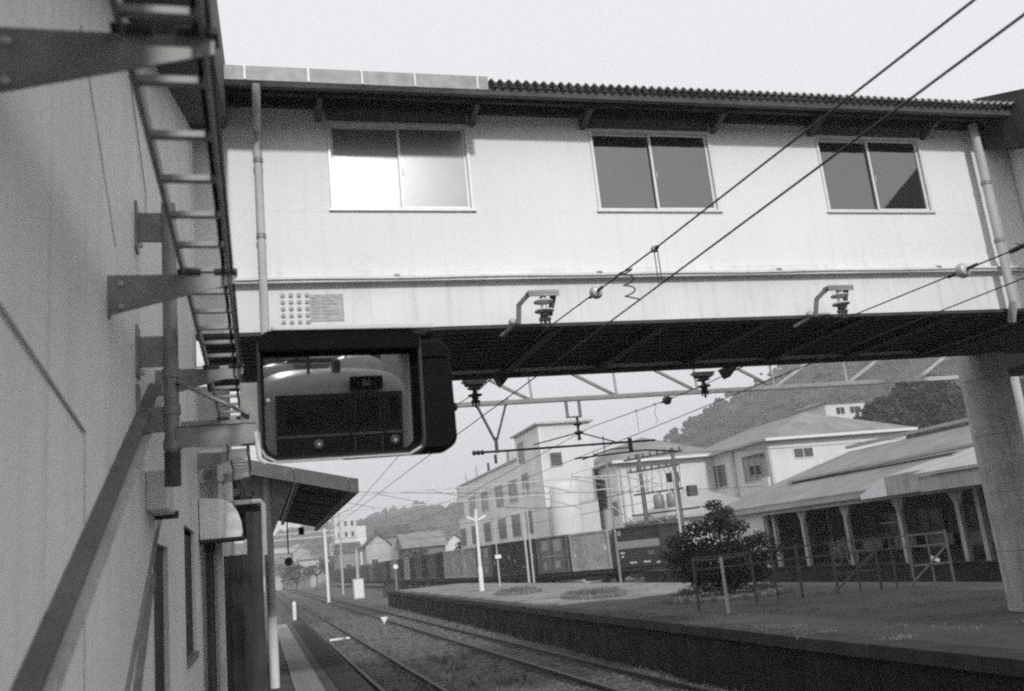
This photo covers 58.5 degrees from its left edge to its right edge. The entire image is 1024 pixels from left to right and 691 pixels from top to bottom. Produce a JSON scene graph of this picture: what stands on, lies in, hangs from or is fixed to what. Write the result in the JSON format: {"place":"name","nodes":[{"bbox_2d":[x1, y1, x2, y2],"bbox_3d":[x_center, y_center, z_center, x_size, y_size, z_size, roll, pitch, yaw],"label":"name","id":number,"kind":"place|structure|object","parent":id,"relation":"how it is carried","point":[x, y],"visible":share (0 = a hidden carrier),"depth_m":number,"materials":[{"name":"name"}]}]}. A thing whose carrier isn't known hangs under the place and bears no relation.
{"place":"outdoors","nodes":[
{"label":"outdoors","id":0,"kind":"place"},
{"bbox_2d":[0,0,226,690],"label":"wall","id":1,"kind":"structure","parent":0,"point":[100,571],"depth_m":3.09,"materials":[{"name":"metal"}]},
{"bbox_2d":[0,22,218,92],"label":"tray bracket","id":2,"kind":"object","parent":1,"relation":"attached to","point":[31,57],"visible":1,"depth_m":2.02,"materials":[{"name":"metal"}]},
{"bbox_2d":[109,0,253,499],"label":"cable ladder","id":3,"kind":"object","parent":2,"relation":"on","point":[196,13],"visible":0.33,"depth_m":2.82,"materials":[{"name":"metal"}]},
{"bbox_2d":[107,268,236,318],"bbox_3d":[-1.351,-0.208,3.651,0.490,0.182,0.065,-2,-13,-16],"label":"tray bracket","id":4,"kind":"object","parent":1,"relation":"attached to","point":[125,293],"visible":1,"depth_m":3.62,"materials":[{"name":"metal"}]},
{"bbox_2d":[155,363,244,395],"bbox_3d":[-1.792,0.208,5.261,0.490,0.182,0.065,-2,-13,-16],"label":"tray bracket","id":5,"kind":"object","parent":1,"relation":"attached to","point":[195,378],"visible":0.53,"depth_m":5.26,"materials":[{"name":"metal"}]},
{"bbox_2d":[134,200,266,486],"bbox_3d":[-1.527,-0.038,4.473,0.596,1.420,0.132,-3,-13,-13],"label":"mirror post","id":6,"kind":"object","parent":1,"relation":"attached to","point":[156,351],"visible":0.97,"depth_m":4.41,"materials":[{"name":"metal"}]},
{"bbox_2d":[256,323,432,462],"bbox_3d":[-0.837,0.239,4.607,0.885,0.665,0.235,-1,-8,-19],"label":"platform mirror","id":7,"kind":"object","parent":6,"relation":"attached to","point":[337,391],"visible":0.99,"depth_m":4.59,"materials":[{"name":"mirror"}]},
{"bbox_2d":[342,340,456,459],"bbox_3d":[-0.654,0.288,4.983,0.660,0.610,0.260,-2,-13,-16],"label":"housing","id":8,"kind":"object","parent":7,"relation":"attached to","point":[440,423],"visible":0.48,"depth_m":4.97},
{"bbox_2d":[181,416,240,425],"bbox_3d":[-2.248,0.640,6.926,0.490,0.182,0.065,-2,-13,-16],"label":"tray bracket","id":9,"kind":"object","parent":1,"relation":"attached to","point":[225,420],"visible":0.38,"depth_m":6.92,"materials":[{"name":"metal"}]},
{"bbox_2d":[199,498,244,544],"bbox_3d":[-2.745,1.650,8.647,0.400,0.405,0.450,-2,-13,-16],"label":"rounded awning","id":10,"kind":"object","parent":1,"relation":"attached to","point":[220,520],"visible":1,"depth_m":8.46,"materials":[{"name":"metal"}]},
{"bbox_2d":[197,450,250,471],"bbox_3d":[-2.719,1.090,8.635,0.485,0.166,0.048,-2,-13,-16],"label":"tray bracket","id":11,"kind":"object","parent":1,"relation":"attached to","point":[206,460],"visible":1,"depth_m":8.60,"materials":[{"name":"metal"}]},
{"bbox_2d":[221,471,251,484],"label":"tray bracket","id":12,"kind":"object","parent":1,"relation":"attached to","point":[229,477],"visible":0.43,"depth_m":10.30,"materials":[{"name":"metal"}]},
{"bbox_2d":[235,506,459,554],"bbox_3d":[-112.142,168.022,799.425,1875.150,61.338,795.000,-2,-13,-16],"label":"ridge","id":13,"kind":"structure","parent":0,"point":[442,520],"depth_m":628.39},
{"bbox_2d":[235,499,460,558],"bbox_3d":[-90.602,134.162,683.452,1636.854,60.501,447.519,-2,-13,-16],"label":"ridge woodland","id":14,"kind":"object","parent":13,"relation":"on","point":[377,519],"visible":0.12,"depth_m":635.97,"materials":[{"name":"grey plant"}]},
{"bbox_2d":[334,541,361,584],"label":"gabled house","id":15,"kind":"structure","parent":0,"point":[348,556],"depth_m":227.90,"materials":[{"name":"metal"}]},
{"bbox_2d":[359,533,391,564],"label":"gabled house","id":16,"kind":"structure","parent":0,"point":[379,551],"depth_m":201.59,"materials":[{"name":"metal"}]},
{"bbox_2d":[374,524,411,559],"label":"gabled house","id":17,"kind":"structure","parent":0,"point":[389,536],"depth_m":209.63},
{"bbox_2d":[394,531,447,585],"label":"gabled house","id":18,"kind":"structure","parent":0,"point":[435,544],"depth_m":131.64,"materials":[{"name":"stone"}]},
{"bbox_2d":[249,579,644,658],"bbox_3d":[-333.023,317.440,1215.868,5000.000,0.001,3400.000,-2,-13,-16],"label":"ground","id":19,"kind":"structure","parent":0,"point":[373,595],"depth_m":128.73,"materials":[{"name":"soil"}]},
{"bbox_2d":[277,561,309,591],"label":"broadleaf tree","id":20,"kind":"object","parent":19,"relation":"on","point":[291,569],"visible":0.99,"depth_m":179.04,"materials":[{"name":"grey plant"}]},
{"bbox_2d":[250,624,338,690],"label":"platform","id":21,"kind":"structure","parent":19,"relation":"on","point":[324,678],"depth_m":16.54,"materials":[{"name":"concrete"}]},
{"bbox_2d":[199,448,227,690],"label":"corner annex","id":22,"kind":"object","parent":21,"relation":"on","point":[213,609],"visible":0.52,"depth_m":8.65,"materials":[{"name":"metal"}]},
{"bbox_2d":[224,495,267,690],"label":"platform shed","id":23,"kind":"structure","parent":21,"relation":"on","point":[243,606],"depth_m":10.48,"materials":[{"name":"metal"}]},
{"bbox_2d":[232,459,358,688],"bbox_3d":[-5.930,4.660,19.611,4.160,4.118,12.100,-2,-13,-16],"label":"platform canopy","id":24,"kind":"object","parent":21,"relation":"on","point":[317,501],"visible":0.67,"depth_m":14.66,"materials":[{"name":"metal"}]},
{"bbox_2d":[278,624,324,690],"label":"paving strip","id":25,"kind":"object","parent":21,"relation":"on","point":[303,675],"visible":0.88,"depth_m":17.19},
{"bbox_2d":[292,622,373,690],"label":"platform coping","id":26,"kind":"object","parent":21,"relation":"on","point":[342,674],"visible":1,"depth_m":16.67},
{"bbox_2d":[191,64,1023,555],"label":"footbridge","id":27,"kind":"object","parent":21,"relation":"on","point":[463,214],"visible":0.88,"depth_m":10.71,"materials":[{"name":"metal"}]},
{"bbox_2d":[326,120,476,211],"bbox_3d":[-1.236,-1.970,10.139,1.620,1.060,0.125,-2,-13,-16],"label":"window","id":28,"kind":"structure","parent":27,"relation":"in","point":[373,166],"depth_m":10.15,"materials":[{"name":"glass"}]},
{"bbox_2d":[461,378,507,407],"bbox_3d":[-0.342,0.645,12.722,0.704,0.415,0.254,-4,-13,-6],"label":"insulator bracket","id":29,"kind":"object","parent":27,"relation":"attached to","point":[473,386],"visible":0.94,"depth_m":12.69,"materials":[{"name":"metal"}]},
{"bbox_2d":[290,0,975,554],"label":"messenger wire","id":30,"kind":"object","parent":29,"relation":"attached to","point":[752,172],"visible":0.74,"depth_m":5.19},
{"bbox_2d":[654,253,658,283],"bbox_3d":[1.095,-0.599,6.931,0.033,0.279,0.033,4,-16,-38],"label":"wire hanger","id":31,"kind":"object","parent":30,"relation":"hanging from","point":[656,268],"visible":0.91,"depth_m":6.92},
{"bbox_2d":[283,13,1023,564],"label":"contact wire","id":32,"kind":"object","parent":31,"relation":"hanging from","point":[775,199],"visible":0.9,"depth_m":5.06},
{"bbox_2d":[500,290,558,336],"bbox_3d":[0.150,-0.344,9.671,0.746,0.390,0.304,-11,-14,22],"label":"insulator bracket","id":33,"kind":"object","parent":27,"relation":"attached to","point":[544,311],"visible":1,"depth_m":9.59,"materials":[{"name":"metal"}]},
{"bbox_2d":[588,128,723,212],"bbox_3d":[1.706,-2.082,10.974,1.620,1.060,0.125,-2,-13,-16],"label":"window","id":34,"kind":"structure","parent":27,"relation":"in","point":[635,171],"depth_m":10.99,"materials":[{"name":"glass"}]},
{"bbox_2d":[690,367,736,397],"bbox_3d":[3.103,0.572,13.952,0.704,0.415,0.254,-4,-13,-6],"label":"insulator bracket","id":35,"kind":"object","parent":27,"relation":"attached to","point":[702,377],"visible":1,"depth_m":13.92,"materials":[{"name":"metal"}]},
{"bbox_2d":[793,285,853,327],"bbox_3d":[3.642,-0.465,10.712,0.746,0.390,0.304,-11,-14,22],"label":"insulator bracket","id":36,"kind":"object","parent":27,"relation":"attached to","point":[842,302],"visible":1,"depth_m":10.63,"materials":[{"name":"metal"}]},
{"bbox_2d":[814,135,936,213],"bbox_3d":[4.667,-2.194,11.815,1.620,1.060,0.125,-2,-13,-16],"label":"window","id":37,"kind":"structure","parent":27,"relation":"in","point":[879,175],"depth_m":11.83,"materials":[{"name":"glass"}]},
{"bbox_2d":[927,89,1023,376],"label":"stair hall","id":38,"kind":"structure","parent":27,"relation":"attached to","point":[997,133],"depth_m":12.37,"materials":[{"name":"metal"}]},
{"bbox_2d":[286,564,310,589],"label":"gabled house","id":39,"kind":"structure","parent":19,"relation":"on","point":[307,584],"depth_m":242.55,"materials":[{"name":"stone"}]},
{"bbox_2d":[303,556,334,589],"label":"broadleaf tree","id":40,"kind":"object","parent":19,"relation":"on","point":[312,569],"visible":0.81,"depth_m":189.44,"materials":[{"name":"grey plant"}]},
{"bbox_2d":[323,529,329,603],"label":"gantry mast","id":41,"kind":"object","parent":19,"relation":"on","point":[326,567],"visible":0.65,"depth_m":87.84,"materials":[{"name":"white metal"}]},
{"bbox_2d":[331,510,365,564],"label":"tower block","id":42,"kind":"structure","parent":19,"relation":"on","point":[350,529],"depth_m":252.66,"materials":[{"name":"concrete"}]},
{"bbox_2d":[352,549,364,598],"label":"relay cabinet","id":43,"kind":"object","parent":19,"relation":"on","point":[358,588],"visible":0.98,"depth_m":93.62,"materials":[{"name":"metal"}]},
{"bbox_2d":[276,591,458,690],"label":"railway track","id":44,"kind":"structure","parent":19,"relation":"on","point":[403,669],"depth_m":27.57,"materials":[{"name":"gravel"}]},
{"bbox_2d":[324,582,644,588],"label":"siding track","id":45,"kind":"structure","parent":19,"relation":"on","point":[399,588],"depth_m":141.53,"materials":[{"name":"metal"}]},
{"bbox_2d":[406,579,446,586],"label":"flat wagon","id":46,"kind":"object","parent":45,"relation":"on","point":[429,582],"visible":0.59,"depth_m":101.01,"materials":[{"name":"metal"}]},
{"bbox_2d":[438,576,506,584],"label":"flat wagon","id":47,"kind":"object","parent":45,"relation":"on","point":[468,580],"visible":0.39,"depth_m":80.64,"materials":[{"name":"metal"}]},
{"bbox_2d":[435,552,444,578],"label":"container","id":48,"kind":"object","parent":47,"relation":"on","point":[439,562],"visible":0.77,"depth_m":89.81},
{"bbox_2d":[443,550,453,577],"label":"container","id":49,"kind":"object","parent":47,"relation":"on","point":[448,564],"visible":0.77,"depth_m":86.11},
{"bbox_2d":[452,549,464,577],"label":"container","id":50,"kind":"object","parent":47,"relation":"on","point":[458,563],"visible":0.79,"depth_m":82.34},
{"bbox_2d":[463,547,476,577],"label":"container","id":51,"kind":"object","parent":47,"relation":"on","point":[469,560],"visible":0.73,"depth_m":78.66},
{"bbox_2d":[475,545,492,576],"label":"container","id":52,"kind":"object","parent":47,"relation":"on","point":[486,559],"visible":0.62,"depth_m":74.38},
{"bbox_2d":[495,564,674,582],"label":"flat wagon","id":53,"kind":"object","parent":45,"relation":"on","point":[605,575],"visible":0.62,"depth_m":61.51,"materials":[{"name":"metal"}]},
{"bbox_2d":[491,542,513,575],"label":"container","id":54,"kind":"object","parent":53,"relation":"on","point":[505,561],"visible":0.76,"depth_m":71.07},
{"bbox_2d":[510,539,538,574],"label":"container","id":55,"kind":"object","parent":53,"relation":"on","point":[518,557],"visible":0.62,"depth_m":67.96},
{"bbox_2d":[535,534,571,573],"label":"container","id":56,"kind":"object","parent":53,"relation":"on","point":[553,554],"visible":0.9,"depth_m":64.12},
{"bbox_2d":[539,538,565,570],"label":"door","id":57,"kind":"structure","parent":56,"relation":"in","point":[542,553],"depth_m":64.31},
{"bbox_2d":[568,529,615,570],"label":"container","id":58,"kind":"object","parent":53,"relation":"on","point":[592,550],"visible":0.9,"depth_m":60.95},
{"bbox_2d":[611,522,682,567],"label":"container","id":59,"kind":"object","parent":53,"relation":"on","point":[642,545],"visible":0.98,"depth_m":58.09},
{"bbox_2d":[283,588,719,690],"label":"railway track","id":60,"kind":"structure","parent":19,"relation":"on","point":[647,678],"depth_m":23.02,"materials":[{"name":"metal"}]},
{"bbox_2d":[276,595,729,690],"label":"ballast bed","id":61,"kind":"object","parent":19,"relation":"on","point":[308,600],"visible":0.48,"depth_m":25.64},
{"bbox_2d":[277,598,750,690],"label":"track weeds","id":62,"kind":"object","parent":61,"relation":"on","point":[444,660],"visible":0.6,"depth_m":27.40,"materials":[{"name":"grey plant"}]},
{"bbox_2d":[306,613,733,690],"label":"loose ballast","id":63,"kind":"structure","parent":61,"relation":"on","point":[537,644],"depth_m":25.59,"materials":[{"name":"gravel"}]},
{"bbox_2d":[326,470,683,549],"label":"catenary gantry","id":64,"kind":"object","parent":19,"relation":"on","point":[675,496],"visible":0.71,"depth_m":48.49,"materials":[{"name":"metal"}]},
{"bbox_2d":[455,419,603,582],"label":"concrete office","id":65,"kind":"structure","parent":19,"relation":"on","point":[530,436],"depth_m":78.42,"materials":[{"name":"white concrete"}]},
{"bbox_2d":[511,513,522,537],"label":"window","id":66,"kind":"structure","parent":65,"relation":"in","point":[515,519],"depth_m":83.46,"materials":[{"name":"grey glass"}]},
{"bbox_2d":[516,463,580,582],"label":"line mast","id":67,"kind":"object","parent":19,"relation":"on","point":[525,545],"visible":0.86,"depth_m":61.40,"materials":[{"name":"metal"}]},
{"bbox_2d":[549,482,590,582],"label":"white silo","id":68,"kind":"object","parent":19,"relation":"on","point":[568,519],"visible":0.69,"depth_m":69.88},
{"bbox_2d":[571,436,634,582],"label":"line mast","id":69,"kind":"object","parent":19,"relation":"on","point":[615,538],"visible":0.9,"depth_m":56.25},
{"bbox_2d":[197,357,1023,463],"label":"catenary gantry","id":70,"kind":"object","parent":19,"relation":"on","point":[1017,391],"visible":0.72,"depth_m":18.58,"materials":[{"name":"metal"}]},
{"bbox_2d":[592,437,716,579],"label":"house","id":71,"kind":"structure","parent":19,"relation":"on","point":[696,466],"depth_m":73.66,"materials":[{"name":"paint"}]},
{"bbox_2d":[596,477,608,509],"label":"window","id":72,"kind":"structure","parent":71,"relation":"in","point":[603,504],"depth_m":75.74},
{"bbox_2d":[624,446,700,543],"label":"transformer poles","id":73,"kind":"object","parent":19,"relation":"on","point":[691,490],"visible":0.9,"depth_m":62.64,"materials":[{"name":"metal"}]},
{"bbox_2d":[704,412,917,498],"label":"house","id":74,"kind":"structure","parent":19,"relation":"on","point":[745,468],"depth_m":68.38,"materials":[{"name":"paint"}]},
{"bbox_2d":[713,463,728,487],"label":"window","id":75,"kind":"structure","parent":74,"relation":"in","point":[720,472],"depth_m":73.36,"materials":[{"name":"glass"}]},
{"bbox_2d":[741,451,768,482],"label":"window","id":76,"kind":"structure","parent":74,"relation":"in","point":[755,468],"depth_m":68.31,"materials":[{"name":"glass"}]},
{"bbox_2d":[792,446,814,458],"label":"window","id":77,"kind":"structure","parent":74,"relation":"in","point":[800,452],"depth_m":66.83,"materials":[{"name":"glass"}]},
{"bbox_2d":[644,562,1002,582],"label":"station platform","id":78,"kind":"structure","parent":19,"relation":"on","point":[979,572],"depth_m":32.03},
{"bbox_2d":[642,558,997,571],"bbox_3d":[15.493,5.846,25.174,1.300,0.012,58.000,-2,-13,-16],"label":"station platform coping","id":79,"kind":"object","parent":78,"relation":"on","point":[899,562],"visible":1,"depth_m":32.77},
{"bbox_2d":[705,418,997,566],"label":"station house","id":80,"kind":"structure","parent":78,"relation":"on","point":[821,503],"depth_m":36.38,"materials":[{"name":"paint"}]},
{"bbox_2d":[838,515,865,538],"bbox_3d":[14.394,7.694,38.715,0.060,0.900,1.600,-2,-13,-16],"label":"window","id":81,"kind":"structure","parent":80,"relation":"in","point":[857,524],"depth_m":38.48,"materials":[{"name":"glass"}]},
{"bbox_2d":[873,511,899,535],"bbox_3d":[15.009,7.113,36.469,0.060,0.900,1.600,-2,-13,-16],"label":"window","id":82,"kind":"structure","parent":80,"relation":"in","point":[892,528],"depth_m":36.55,"materials":[{"name":"glass"}]},
{"bbox_2d":[860,447,981,499],"bbox_3d":[14.250,3.660,28.712,3.600,1.580,9.200,-2,-13,-16],"label":"roof","id":83,"kind":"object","parent":80,"relation":"attached to","point":[960,469],"visible":0.68,"depth_m":28.18,"materials":[{"name":"paint"}]},
{"bbox_2d":[912,506,946,532],"bbox_3d":[15.625,6.532,34.223,0.060,0.900,1.600,-2,-13,-16],"label":"window","id":84,"kind":"structure","parent":80,"relation":"in","point":[931,519],"depth_m":34.20,"materials":[{"name":"glass"}]},
{"bbox_2d":[963,501,990,528],"bbox_3d":[16.240,5.950,31.977,0.060,0.900,1.600,-2,-13,-16],"label":"window","id":85,"kind":"structure","parent":80,"relation":"in","point":[971,516],"depth_m":32.14,"materials":[{"name":"glass"}]},
{"bbox_2d":[444,532,460,550],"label":"gabled house","id":86,"kind":"structure","parent":0,"point":[452,539],"depth_m":133.37,"materials":[{"name":"white ceramic"}]},
{"bbox_2d":[191,0,1023,543],"label":"sky","id":87,"kind":"structure","parent":0,"point":[835,47],"materials":[{"name":"white"}]},
{"bbox_2d":[334,251,1008,546],"bbox_3d":[-5.637,8.552,44.867,0.234,0.412,89.000,-2,-13,-16],"label":"messenger wire","id":88,"kind":"object","parent":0,"point":[753,361],"visible":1,"depth_m":11.81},
{"bbox_2d":[947,263,977,278],"bbox_3d":[4.340,-0.720,8.803,0.148,0.150,0.390,-2,-13,-16],"label":"strain insulator","id":89,"kind":"object","parent":88,"relation":"attached to","point":[962,270],"visible":1,"depth_m":8.75,"materials":[{"name":"ceramic"}]},
{"bbox_2d":[624,489,739,578],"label":"house","id":90,"kind":"structure","parent":0,"point":[702,497],"depth_m":66.81,"materials":[{"name":"metal"}]},
{"bbox_2d":[413,582,1023,649],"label":"opposite platform","id":91,"kind":"structure","parent":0,"point":[1008,633],"depth_m":17.03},
{"bbox_2d":[398,582,773,604],"bbox_3d":[-0.670,12.682,47.563,6.660,0.006,43.500,-2,-13,-16],"label":"gravel surface","id":92,"kind":"object","parent":91,"relation":"on","point":[656,589],"visible":0.62,"depth_m":37.23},
{"bbox_2d":[466,509,485,590],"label":"platform lamp","id":93,"kind":"object","parent":92,"relation":"on","point":[480,574],"visible":0.95,"depth_m":47.65,"materials":[{"name":"white metal"}]},
{"bbox_2d":[495,586,541,595],"bbox_3d":[0.247,10.680,39.933,1.916,0.330,3.586,-2,-13,-16],"label":"flower bed","id":94,"kind":"object","parent":92,"relation":"on","point":[516,590],"visible":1,"depth_m":39.04,"materials":[{"name":"plant"}]},
{"bbox_2d":[560,585,626,599],"bbox_3d":[2.732,8.383,31.077,2.035,0.327,3.784,-2,-13,-16],"label":"flower bed","id":95,"kind":"object","parent":92,"relation":"on","point":[595,593],"visible":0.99,"depth_m":30.18,"materials":[{"name":"plant"}]},
{"bbox_2d":[386,590,1023,690],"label":"platform wall","id":96,"kind":"structure","parent":91,"relation":"attached to","point":[725,656],"depth_m":15.29,"materials":[{"name":"concrete"}]},
{"bbox_2d":[399,582,1023,643],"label":"platform grass","id":97,"kind":"structure","parent":91,"relation":"on","point":[822,629],"depth_m":18.05,"materials":[{"name":"grey plant"}]},
{"bbox_2d":[664,577,791,603],"bbox_3d":[5.643,6.411,24.036,3.333,0.421,3.368,-2,-13,-16],"label":"flower bed","id":98,"kind":"object","parent":91,"relation":"on","point":[763,590],"visible":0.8,"depth_m":23.34,"materials":[{"name":"plant"}]},
{"bbox_2d":[660,499,786,594],"bbox_3d":[5.610,5.402,24.314,3.431,2.599,1.722,-2,-13,-16],"label":"garden tree","id":99,"kind":"object","parent":98,"relation":"in","point":[678,556],"visible":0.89,"depth_m":23.99,"materials":[{"name":"black plant"}]},
{"bbox_2d":[691,529,955,613],"bbox_3d":[7.107,5.071,20.645,6.030,1.231,1.620,-2,-13,-16],"label":"timber fence","id":100,"kind":"object","parent":91,"relation":"on","point":[857,570],"visible":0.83,"depth_m":21.14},
{"bbox_2d":[955,352,1023,610],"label":"bridge pier","id":101,"kind":"structure","parent":91,"relation":"on","point":[992,414],"depth_m":14.44,"materials":[{"name":"concrete"}]},
{"bbox_2d":[679,357,1023,448],"bbox_3d":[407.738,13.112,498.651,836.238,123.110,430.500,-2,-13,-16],"label":"wooded hill","id":102,"kind":"structure","parent":0,"point":[878,390],"depth_m":369.81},
{"bbox_2d":[663,356,960,446],"bbox_3d":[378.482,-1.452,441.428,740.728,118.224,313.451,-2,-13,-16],"label":"hill woodland","id":103,"kind":"object","parent":102,"relation":"on","point":[676,437],"visible":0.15,"depth_m":368.20,"materials":[{"name":"grey plant"}]},
{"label":"station slope","id":104,"kind":"structure","parent":0,"visible":0},
{"bbox_2d":[796,400,867,418],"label":"gabled house","id":105,"kind":"structure","parent":104,"relation":"on","point":[844,409],"depth_m":129.25,"materials":[{"name":"paint"}]},
{"bbox_2d":[853,394,925,423],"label":"broadleaf tree","id":106,"kind":"object","parent":104,"relation":"on","point":[883,404],"visible":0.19,"depth_m":107.36,"materials":[{"name":"grey plant"}]},
{"bbox_2d":[873,410,935,438],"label":"broadleaf tree","id":107,"kind":"object","parent":104,"relation":"on","point":[906,418],"visible":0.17,"depth_m":97.72,"materials":[{"name":"grey plant"}]},
{"bbox_2d":[885,373,947,433],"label":"broadleaf tree","id":108,"kind":"object","parent":104,"relation":"on","point":[925,396],"visible":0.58,"depth_m":110.54,"materials":[{"name":"grey plant"}]},
{"bbox_2d":[924,374,968,432],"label":"broadleaf tree","id":109,"kind":"object","parent":104,"relation":"on","point":[946,416],"visible":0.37,"depth_m":113.45,"materials":[{"name":"grey plant"}]},
{"bbox_2d":[945,386,966,413],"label":"broadleaf tree","id":110,"kind":"object","parent":104,"relation":"on","point":[960,405],"visible":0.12,"depth_m":117.38,"materials":[{"name":"grey plant"}]},
{"bbox_3d":[2.239,1.341,16.296,0.036,0.394,0.036,-2,-13,-16],"label":"wire hanger","id":111,"kind":"object","parent":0,"visible":0},
{"bbox_2d":[340,278,1023,550],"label":"contact wire","id":112,"kind":"object","parent":111,"relation":"hanging from","point":[775,377],"visible":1,"depth_m":11.34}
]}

